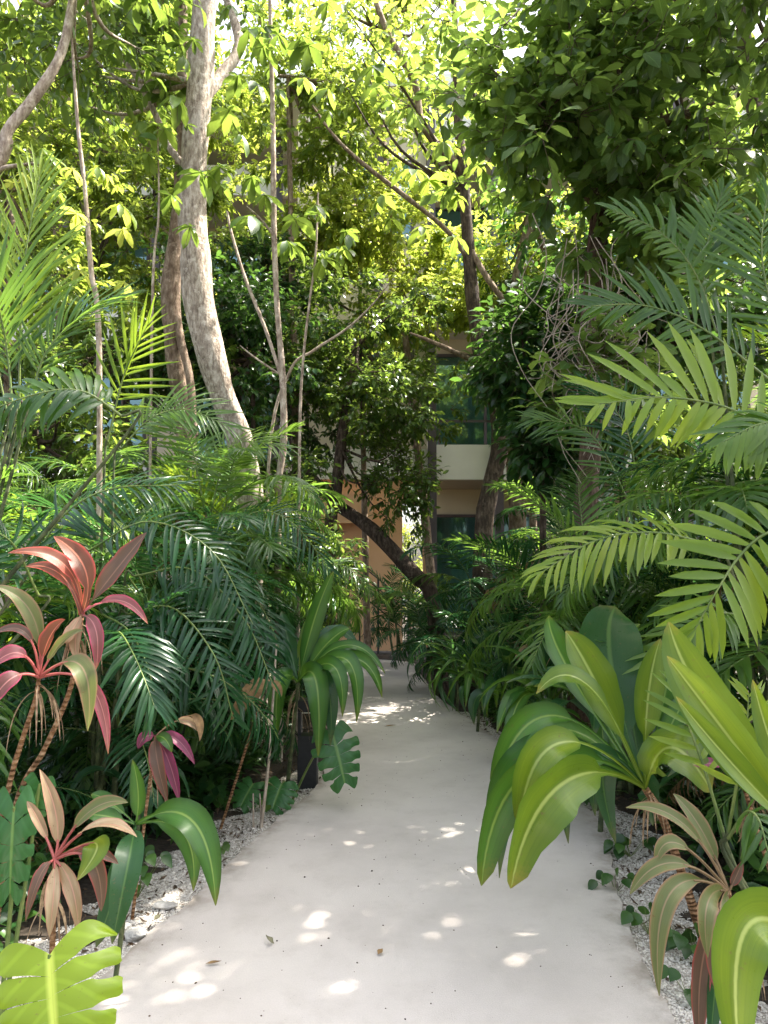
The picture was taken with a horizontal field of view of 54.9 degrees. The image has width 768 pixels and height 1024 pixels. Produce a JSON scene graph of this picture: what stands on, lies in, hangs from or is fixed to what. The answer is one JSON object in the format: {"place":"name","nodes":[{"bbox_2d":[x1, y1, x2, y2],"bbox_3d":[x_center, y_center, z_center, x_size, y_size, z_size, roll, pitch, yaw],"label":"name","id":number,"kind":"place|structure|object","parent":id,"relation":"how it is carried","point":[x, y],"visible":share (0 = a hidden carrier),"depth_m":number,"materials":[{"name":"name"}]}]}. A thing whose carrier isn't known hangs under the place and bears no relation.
{"place":"outdoors","nodes":[
{"label":"outdoors","id":0,"kind":"place"},
{"bbox_2d":[262,470,376,627],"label":"broadleaf tree","id":1,"kind":"object","parent":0,"point":[351,545],"visible":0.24,"depth_m":7.64,"materials":[{"name":"green plant"}]},
{"bbox_2d":[70,659,676,1023],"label":"path","id":2,"kind":"structure","parent":0,"point":[449,935],"depth_m":3.21,"materials":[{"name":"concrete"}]},
{"bbox_2d":[0,566,767,1023],"bbox_3d":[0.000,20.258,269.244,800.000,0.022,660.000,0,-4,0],"label":"ground","id":3,"kind":"structure","parent":0,"point":[160,844],"depth_m":4.28,"materials":[{"name":"brown soil"}]},
{"bbox_2d":[0,455,58,520],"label":"feather palm","id":4,"kind":"object","parent":3,"relation":"on","point":[29,479],"visible":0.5,"depth_m":5.63,"materials":[{"name":"green plant"}]},
{"bbox_2d":[0,692,109,873],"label":"feather palm","id":5,"kind":"object","parent":3,"relation":"on","point":[64,785],"visible":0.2,"depth_m":3.67,"materials":[{"name":"green plant"}]},
{"bbox_2d":[1,38,136,727],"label":"sapling","id":6,"kind":"object","parent":3,"relation":"on","point":[124,212],"visible":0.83,"depth_m":5.29,"materials":[{"name":"green plant"}]},
{"bbox_2d":[0,144,144,789],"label":"feather palm","id":7,"kind":"object","parent":3,"relation":"on","point":[28,305],"visible":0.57,"depth_m":3.72,"materials":[{"name":"green plant"}]},
{"bbox_2d":[0,49,161,709],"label":"broadleaf tree","id":8,"kind":"object","parent":3,"relation":"on","point":[51,144],"visible":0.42,"depth_m":8.20,"materials":[{"name":"green plant"}]},
{"bbox_2d":[0,300,173,719],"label":"broadleaf tree","id":9,"kind":"object","parent":3,"relation":"on","point":[36,441],"visible":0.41,"depth_m":7.44,"materials":[{"name":"green plant"}]},
{"bbox_2d":[0,485,183,785],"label":"feather palm","id":10,"kind":"object","parent":3,"relation":"on","point":[32,514],"visible":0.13,"depth_m":5.07,"materials":[{"name":"green plant"}]},
{"bbox_2d":[0,366,202,785],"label":"feather palm","id":11,"kind":"object","parent":3,"relation":"on","point":[58,407],"visible":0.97,"depth_m":3.09,"materials":[{"name":"green plant"}]},
{"bbox_2d":[0,0,206,206],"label":"broadleaf tree","id":12,"kind":"object","parent":3,"relation":"on","point":[56,63],"visible":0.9,"depth_m":6.05,"materials":[{"name":"green plant"}]},
{"bbox_2d":[0,563,208,800],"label":"feather palm","id":13,"kind":"object","parent":3,"relation":"on","point":[76,722],"visible":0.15,"depth_m":4.35,"materials":[{"name":"green plant"}]},
{"bbox_2d":[14,443,197,553],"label":"feather palm","id":14,"kind":"object","parent":3,"relation":"on","point":[135,460],"visible":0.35,"depth_m":6.62,"materials":[{"name":"green plant"}]},
{"bbox_2d":[9,674,210,816],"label":"feather palm","id":15,"kind":"object","parent":3,"relation":"on","point":[67,755],"visible":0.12,"depth_m":4.49,"materials":[{"name":"green plant"}]},
{"bbox_2d":[1,122,248,611],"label":"broadleaf tree","id":16,"kind":"object","parent":3,"relation":"on","point":[133,204],"visible":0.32,"depth_m":10.16,"materials":[{"name":"green plant"}]},
{"bbox_2d":[64,710,196,830],"bbox_3d":[-1.360,1.486,4.065,0.636,0.799,0.584,0,-4,0],"label":"broadleaf plant","id":17,"kind":"object","parent":3,"relation":"on","point":[84,772],"visible":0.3,"depth_m":3.98,"materials":[{"name":"green plant"}]},
{"bbox_2d":[0,0,265,675],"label":"broadleaf tree","id":18,"kind":"object","parent":3,"relation":"on","point":[16,52],"visible":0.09,"depth_m":9.80,"materials":[{"name":"green plant"}]},
{"bbox_2d":[39,434,241,730],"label":"feather palm","id":19,"kind":"object","parent":3,"relation":"on","point":[157,473],"visible":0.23,"depth_m":6.00,"materials":[{"name":"green plant"}]},
{"bbox_2d":[0,288,298,825],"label":"feather palm","id":20,"kind":"object","parent":3,"relation":"on","point":[99,552],"visible":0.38,"depth_m":4.45,"materials":[{"name":"green plant"}]},
{"bbox_2d":[0,508,303,851],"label":"feather palm","id":21,"kind":"object","parent":3,"relation":"on","point":[128,639],"visible":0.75,"depth_m":3.80,"materials":[{"name":"green plant"}]},
{"bbox_2d":[26,29,278,366],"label":"broadleaf tree","id":22,"kind":"object","parent":3,"relation":"on","point":[236,149],"visible":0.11,"depth_m":12.04,"materials":[{"name":"green plant"}]},
{"bbox_2d":[0,294,313,622],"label":"broadleaf tree","id":23,"kind":"object","parent":3,"relation":"on","point":[88,342],"visible":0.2,"depth_m":8.65,"materials":[{"name":"green plant"}]},
{"bbox_2d":[128,115,195,597],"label":"sapling","id":24,"kind":"object","parent":3,"relation":"on","point":[149,161],"visible":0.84,"depth_m":6.44,"materials":[{"name":"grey plant"}]},
{"bbox_2d":[20,0,310,693],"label":"broadleaf tree","id":25,"kind":"object","parent":3,"relation":"on","point":[179,372],"visible":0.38,"depth_m":7.63,"materials":[{"name":"beige plant"}]},
{"bbox_2d":[31,495,342,787],"bbox_3d":[-1.313,0.939,5.448,2.073,2.108,2.073,0,-4,0],"label":"feather palm","id":26,"kind":"object","parent":3,"relation":"on","point":[277,617],"visible":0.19,"depth_m":5.02,"materials":[{"name":"green plant"}]},
{"bbox_2d":[0,0,416,743],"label":"broadleaf tree","id":27,"kind":"object","parent":3,"relation":"on","point":[198,88],"visible":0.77,"depth_m":6.65,"materials":[{"name":"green plant"}]},
{"bbox_2d":[196,777,238,807],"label":"ground plant","id":28,"kind":"object","parent":3,"relation":"on","point":[203,784],"visible":0.94,"depth_m":4.72,"materials":[{"name":"green plant"}]},
{"bbox_2d":[87,389,361,762],"bbox_3d":[-1.234,0.529,5.696,2.105,2.958,2.231,0,-4,0],"label":"feather palm","id":29,"kind":"object","parent":3,"relation":"on","point":[238,454],"visible":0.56,"depth_m":5.62,"materials":[{"name":"green plant"}]},
{"bbox_2d":[101,226,377,450],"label":"broadleaf tree","id":30,"kind":"object","parent":3,"relation":"on","point":[242,305],"visible":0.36,"depth_m":8.81,"materials":[{"name":"green plant"}]},
{"bbox_2d":[118,427,383,531],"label":"broadleaf tree","id":31,"kind":"object","parent":3,"relation":"on","point":[307,462],"visible":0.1,"depth_m":8.80,"materials":[{"name":"green plant"}]},
{"bbox_2d":[216,0,355,761],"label":"sapling","id":32,"kind":"object","parent":3,"relation":"on","point":[271,37],"visible":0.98,"depth_m":6.20,"materials":[{"name":"green plant"}]},
{"bbox_2d":[208,555,393,669],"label":"feather palm","id":33,"kind":"object","parent":3,"relation":"on","point":[368,590],"visible":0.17,"depth_m":6.46,"materials":[{"name":"green plant"}]},
{"bbox_2d":[156,220,448,694],"bbox_3d":[-1.475,-0.845,10.313,3.416,6.429,3.711,2,-4,-25],"label":"broadleaf tree","id":34,"kind":"object","parent":3,"relation":"on","point":[392,550],"visible":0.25,"depth_m":10.10,"materials":[{"name":"green plant"}]},
{"bbox_2d":[166,0,452,631],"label":"broadleaf tree","id":35,"kind":"object","parent":3,"relation":"on","point":[332,65],"visible":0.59,"depth_m":10.61,"materials":[{"name":"green plant"}]},
{"bbox_2d":[278,192,359,755],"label":"sapling","id":36,"kind":"object","parent":3,"relation":"on","point":[319,268],"visible":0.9,"depth_m":6.38,"materials":[{"name":"green plant"}]},
{"bbox_2d":[263,281,390,742],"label":"sapling","id":37,"kind":"object","parent":3,"relation":"on","point":[292,367],"visible":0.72,"depth_m":6.64,"materials":[{"name":"grey plant"}]},
{"bbox_2d":[209,206,472,660],"bbox_3d":[-0.656,-1.177,11.883,4.521,7.293,3.150,0,-4,0],"label":"broadleaf tree","id":38,"kind":"object","parent":3,"relation":"on","point":[426,347],"visible":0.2,"depth_m":11.89,"materials":[{"name":"green plant"}]},
{"bbox_2d":[236,253,471,625],"bbox_3d":[-0.505,-0.526,9.543,3.315,5.670,2.595,-1,-4,19],"label":"broadleaf tree","id":39,"kind":"object","parent":3,"relation":"on","point":[334,357],"visible":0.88,"depth_m":9.27,"materials":[{"name":"green plant"}]},
{"bbox_2d":[251,0,474,584],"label":"broadleaf tree","id":40,"kind":"object","parent":3,"relation":"on","point":[429,561],"visible":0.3,"depth_m":11.72,"materials":[{"name":"green plant"}]},
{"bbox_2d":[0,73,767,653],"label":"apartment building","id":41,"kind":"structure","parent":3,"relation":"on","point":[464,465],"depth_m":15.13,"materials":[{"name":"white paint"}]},
{"bbox_2d":[436,354,523,444],"bbox_3d":[2.100,-2.069,15.348,2.200,2.450,0.056,0,-4,0],"label":"window","id":42,"kind":"structure","parent":41,"relation":"in","point":[473,433],"depth_m":15.37,"materials":[{"name":"teal glass"}]},
{"bbox_2d":[435,207,530,269],"bbox_3d":[2.100,-5.212,15.565,2.200,2.450,0.056,0,-4,0],"label":"window","id":43,"kind":"structure","parent":41,"relation":"in","point":[453,216],"depth_m":15.65,"materials":[{"name":"teal glass"}]},
{"bbox_2d":[437,514,539,634],"bbox_3d":[2.100,1.273,15.116,2.200,2.450,0.056,0,-4,0],"label":"window","id":44,"kind":"structure","parent":41,"relation":"in","point":[447,524],"depth_m":15.17,"materials":[{"name":"teal glass"}]},
{"bbox_2d":[0,631,767,951],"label":"undergrowth","id":45,"kind":"object","parent":3,"relation":"on","point":[210,773],"visible":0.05,"depth_m":4.54,"materials":[{"name":"green plant"}]},
{"bbox_2d":[0,712,767,1023],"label":"gravel bed","id":46,"kind":"object","parent":3,"relation":"on","point":[146,904],"visible":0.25,"depth_m":3.60,"materials":[{"name":"grey gravel"}]},
{"bbox_2d":[0,772,55,1014],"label":"split leaf plant","id":47,"kind":"object","parent":46,"relation":"on","point":[15,868],"visible":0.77,"depth_m":2.43,"materials":[{"name":"green plant"}]},
{"bbox_2d":[0,585,109,817],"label":"red cordyline","id":48,"kind":"object","parent":46,"relation":"on","point":[81,668],"visible":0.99,"depth_m":2.54,"materials":[{"name":"plant"}]},
{"bbox_2d":[0,919,122,1023],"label":"split leaf plant","id":49,"kind":"object","parent":46,"relation":"on","point":[49,985],"visible":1,"depth_m":1.85,"materials":[{"name":"green green leaf"}]},
{"bbox_2d":[0,532,147,916],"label":"red cordyline","id":50,"kind":"object","parent":46,"relation":"on","point":[74,563],"visible":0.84,"depth_m":2.73,"materials":[{"name":"plant"}]},
{"bbox_2d":[25,769,136,971],"bbox_3d":[-0.944,1.279,2.217,0.442,0.934,0.188,-2,-4,26],"label":"bronze cordyline","id":51,"kind":"object","parent":46,"relation":"on","point":[94,853],"visible":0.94,"depth_m":2.22,"materials":[{"name":"plant"}]},
{"bbox_2d":[137,845,171,897],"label":"ground plant","id":52,"kind":"object","parent":46,"relation":"on","point":[151,858],"visible":0.48,"depth_m":3.50,"materials":[{"name":"green plant"}]},
{"bbox_2d":[89,760,221,976],"bbox_3d":[-0.863,1.356,2.707,0.389,0.851,0.462,3,-5,-33],"label":"broadleaf plant","id":53,"kind":"object","parent":46,"relation":"on","point":[187,826],"visible":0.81,"depth_m":2.65,"materials":[{"name":"green plant"}]},
{"bbox_2d":[130,713,203,919],"bbox_3d":[-0.976,1.365,3.289,0.301,0.914,0.167,-2,-4,23],"label":"purple cordyline","id":54,"kind":"object","parent":46,"relation":"on","point":[162,762],"visible":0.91,"depth_m":3.28,"materials":[{"name":"plant"}]},
{"bbox_2d":[219,678,282,828],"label":"dried leaf plant","id":55,"kind":"object","parent":46,"relation":"on","point":[246,688],"visible":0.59,"depth_m":4.42,"materials":[{"name":"plant"}]},
{"bbox_2d":[233,720,360,815],"bbox_3d":[-0.560,1.628,4.733,0.833,0.596,0.217,-1,-4,13],"label":"split leaf plant","id":56,"kind":"object","parent":46,"relation":"on","point":[279,796],"visible":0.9,"depth_m":4.66,"materials":[{"name":"green plant"}]},
{"bbox_2d":[297,697,317,789],"bbox_3d":[-0.541,1.648,5.266,0.136,0.620,0.136,0,-4,0],"label":"bollard light","id":57,"kind":"object","parent":46,"relation":"on","point":[306,745],"visible":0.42,"depth_m":5.19,"materials":[{"name":"metal"}]},
{"bbox_2d":[258,572,384,781],"bbox_3d":[-0.425,1.155,4.748,0.868,1.541,0.598,0,-4,0],"label":"broadleaf plant","id":58,"kind":"object","parent":46,"relation":"on","point":[328,666],"visible":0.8,"depth_m":4.65,"materials":[{"name":"green plant"}]},
{"bbox_2d":[477,605,713,938],"bbox_3d":[0.839,1.077,2.755,1.283,1.426,0.517,2,-5,-32],"label":"broadleaf plant","id":59,"kind":"object","parent":46,"relation":"on","point":[550,772],"visible":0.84,"depth_m":2.78,"materials":[{"name":"green plant"}]},
{"bbox_2d":[603,833,656,859],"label":"ground plant","id":60,"kind":"object","parent":46,"relation":"on","point":[618,847],"visible":0.89,"depth_m":3.98,"materials":[{"name":"green plant"}]},
{"bbox_2d":[666,922,698,959],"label":"ground plant","id":61,"kind":"object","parent":46,"relation":"on","point":[677,939],"visible":0.59,"depth_m":2.98,"materials":[{"name":"green plant"}]},
{"bbox_2d":[626,793,765,1023],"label":"bronze cordyline","id":62,"kind":"object","parent":46,"relation":"on","point":[673,891],"visible":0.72,"depth_m":2.21,"materials":[{"name":"plant"}]},
{"bbox_2d":[662,622,767,809],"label":"broadleaf plant","id":63,"kind":"object","parent":46,"relation":"on","point":[732,741],"visible":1,"depth_m":1.92,"materials":[{"name":"green plant"}]},
{"bbox_2d":[0,685,767,1019],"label":"leaf litter","id":64,"kind":"object","parent":3,"relation":"on","point":[374,859],"visible":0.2,"depth_m":3.87,"materials":[{"name":"brown plant"}]},
{"bbox_2d":[264,126,508,647],"bbox_3d":[0.180,-1.739,11.458,4.096,8.356,3.162,0,-4,0],"label":"broadleaf tree","id":65,"kind":"object","parent":3,"relation":"on","point":[347,212],"visible":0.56,"depth_m":11.22,"materials":[{"name":"green plant"}]},
{"bbox_2d":[348,566,424,660],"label":"feather palm","id":66,"kind":"object","parent":3,"relation":"on","point":[376,630],"visible":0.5,"depth_m":12.03,"materials":[{"name":"green plant"}]},
{"bbox_2d":[286,0,517,693],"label":"broadleaf tree","id":67,"kind":"object","parent":3,"relation":"on","point":[485,513],"visible":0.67,"depth_m":9.09,"materials":[{"name":"green plant"}]},
{"bbox_2d":[353,563,466,672],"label":"feather palm","id":68,"kind":"object","parent":3,"relation":"on","point":[414,616],"visible":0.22,"depth_m":10.59,"materials":[{"name":"green plant"}]},
{"bbox_2d":[372,576,523,701],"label":"feather palm","id":69,"kind":"object","parent":3,"relation":"on","point":[423,636],"visible":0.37,"depth_m":8.65,"materials":[{"name":"green plant"}]},
{"bbox_2d":[414,627,484,710],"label":"broadleaf plant","id":70,"kind":"object","parent":3,"relation":"on","point":[452,691],"visible":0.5,"depth_m":7.77,"materials":[{"name":"green plant"}]},
{"bbox_2d":[420,627,497,731],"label":"broadleaf plant","id":71,"kind":"object","parent":3,"relation":"on","point":[464,689],"visible":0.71,"depth_m":6.86,"materials":[{"name":"green plant"}]},
{"bbox_2d":[389,540,555,664],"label":"feather palm","id":72,"kind":"object","parent":3,"relation":"on","point":[442,594],"visible":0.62,"depth_m":8.84,"materials":[{"name":"green plant"}]},
{"bbox_2d":[434,554,539,685],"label":"feather palm","id":73,"kind":"object","parent":3,"relation":"on","point":[491,585],"visible":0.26,"depth_m":8.02,"materials":[{"name":"green plant"}]},
{"bbox_2d":[447,630,552,723],"bbox_3d":[0.919,1.469,5.934,0.629,1.091,0.965,1,-4,-20],"label":"broadleaf plant","id":74,"kind":"object","parent":3,"relation":"on","point":[475,698],"visible":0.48,"depth_m":5.87,"materials":[{"name":"green plant"}]},
{"bbox_2d":[480,606,558,731],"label":"broadleaf plant","id":75,"kind":"object","parent":3,"relation":"on","point":[514,700],"visible":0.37,"depth_m":4.93,"materials":[{"name":"green plant"}]},
{"bbox_2d":[443,532,603,651],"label":"feather palm","id":76,"kind":"object","parent":3,"relation":"on","point":[501,562],"visible":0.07,"depth_m":8.09,"materials":[{"name":"green plant"}]},
{"bbox_2d":[444,161,616,683],"bbox_3d":[2.143,-1.356,9.475,2.619,7.318,2.531,0,-4,0],"label":"broadleaf tree","id":77,"kind":"object","parent":3,"relation":"on","point":[522,258],"visible":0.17,"depth_m":9.62,"materials":[{"name":"green plant"}]},
{"bbox_2d":[442,183,622,602],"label":"broadleaf tree","id":78,"kind":"object","parent":3,"relation":"on","point":[496,261],"visible":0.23,"depth_m":10.65,"materials":[{"name":"green plant"}]},
{"bbox_2d":[451,533,618,707],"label":"feather palm","id":79,"kind":"object","parent":3,"relation":"on","point":[519,614],"visible":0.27,"depth_m":7.01,"materials":[{"name":"green plant"}]},
{"bbox_2d":[449,276,645,694],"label":"broadleaf tree","id":80,"kind":"object","parent":3,"relation":"on","point":[503,380],"visible":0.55,"depth_m":7.40,"materials":[{"name":"green plant"}]},
{"bbox_2d":[465,482,647,609],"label":"feather palm","id":81,"kind":"object","parent":3,"relation":"on","point":[532,543],"visible":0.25,"depth_m":7.73,"materials":[{"name":"green plant"}]},
{"bbox_2d":[487,480,630,566],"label":"feather palm","id":82,"kind":"object","parent":3,"relation":"on","point":[497,522],"visible":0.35,"depth_m":8.76,"materials":[{"name":"green plant"}]},
{"bbox_2d":[506,666,621,831],"bbox_3d":[1.076,1.364,4.206,0.487,1.061,0.879,3,-5,-40],"label":"broadleaf plant","id":83,"kind":"object","parent":3,"relation":"on","point":[596,727],"visible":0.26,"depth_m":4.26,"materials":[{"name":"green plant"}]},
{"bbox_2d":[368,0,767,724],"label":"broadleaf tree","id":84,"kind":"object","parent":3,"relation":"on","point":[576,102],"visible":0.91,"depth_m":5.82,"materials":[{"name":"green plant"}]},
{"bbox_2d":[511,213,672,483],"bbox_3d":[1.691,-1.308,5.896,1.257,2.203,0.790,1,-4,-15],"label":"hanging vine","id":85,"kind":"object","parent":84,"relation":"hanging from","point":[561,320],"visible":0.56,"depth_m":5.81,"materials":[{"name":"plant"}]},
{"bbox_2d":[449,219,767,589],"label":"broadleaf tree","id":86,"kind":"object","parent":3,"relation":"on","point":[740,367],"visible":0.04,"depth_m":10.76,"materials":[{"name":"green plant"}]},
{"bbox_2d":[464,370,754,794],"bbox_3d":[1.615,0.449,5.193,1.902,3.050,2.459,3,-5,-39],"label":"feather palm","id":87,"kind":"object","parent":3,"relation":"on","point":[634,596],"visible":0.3,"depth_m":5.35,"materials":[{"name":"green plant"}]},
{"bbox_2d":[519,447,729,573],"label":"feather palm","id":88,"kind":"object","parent":3,"relation":"on","point":[616,487],"visible":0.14,"depth_m":6.73,"materials":[{"name":"green plant"}]},
{"bbox_2d":[491,231,767,575],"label":"broadleaf tree","id":89,"kind":"object","parent":3,"relation":"on","point":[761,362],"visible":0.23,"depth_m":7.40,"materials":[{"name":"green plant"}]},
{"bbox_2d":[529,485,738,735],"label":"feather palm","id":90,"kind":"object","parent":3,"relation":"on","point":[616,575],"visible":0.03,"depth_m":5.53,"materials":[{"name":"green plant"}]},
{"bbox_2d":[526,336,750,549],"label":"broadleaf tree","id":91,"kind":"object","parent":3,"relation":"on","point":[681,451],"visible":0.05,"depth_m":9.64,"materials":[{"name":"green plant"}]},
{"bbox_2d":[519,507,767,851],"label":"feather palm","id":92,"kind":"object","parent":3,"relation":"on","point":[741,664],"visible":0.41,"depth_m":3.17,"materials":[{"name":"green plant"}]},
{"bbox_2d":[554,322,767,662],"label":"feather palm","id":93,"kind":"object","parent":3,"relation":"on","point":[751,443],"visible":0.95,"depth_m":2.58,"materials":[{"name":"green plant"}]},
{"bbox_2d":[560,171,767,700],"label":"feather palm","id":94,"kind":"object","parent":3,"relation":"on","point":[713,261],"visible":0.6,"depth_m":3.69,"materials":[{"name":"green plant"}]},
{"bbox_2d":[587,5,767,348],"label":"broadleaf tree","id":95,"kind":"object","parent":3,"relation":"on","point":[758,104],"visible":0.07,"depth_m":8.00,"materials":[{"name":"green plant"}]},
{"bbox_2d":[602,423,767,658],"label":"feather palm","id":96,"kind":"object","parent":3,"relation":"on","point":[751,551],"visible":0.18,"depth_m":4.49,"materials":[{"name":"green plant"}]},
{"bbox_2d":[609,517,767,811],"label":"feather palm","id":97,"kind":"object","parent":3,"relation":"on","point":[686,582],"visible":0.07,"depth_m":4.78,"materials":[{"name":"green plant"}]},
{"bbox_2d":[616,0,767,113],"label":"broadleaf tree","id":98,"kind":"object","parent":3,"relation":"on","point":[719,34],"visible":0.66,"depth_m":5.30,"materials":[{"name":"green plant"}]},
{"bbox_2d":[625,372,767,626],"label":"feather palm","id":99,"kind":"object","parent":3,"relation":"on","point":[671,476],"visible":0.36,"depth_m":4.06,"materials":[{"name":"green plant"}]},
{"bbox_2d":[640,619,767,807],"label":"feather palm","id":100,"kind":"object","parent":3,"relation":"on","point":[734,691],"visible":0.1,"depth_m":4.31,"materials":[{"name":"green plant"}]},
{"bbox_2d":[643,671,767,889],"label":"feather palm","id":101,"kind":"object","parent":3,"relation":"on","point":[750,841],"visible":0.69,"depth_m":2.46,"materials":[{"name":"green plant"}]},
{"bbox_2d":[711,886,767,1023],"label":"broadleaf plant","id":102,"kind":"object","parent":3,"relation":"on","point":[739,954],"visible":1,"depth_m":1.37,"materials":[{"name":"green plant"}]},
{"bbox_2d":[1,0,767,562],"label":"sky","id":103,"kind":"structure","parent":0,"point":[510,53],"materials":[{"name":"white"}]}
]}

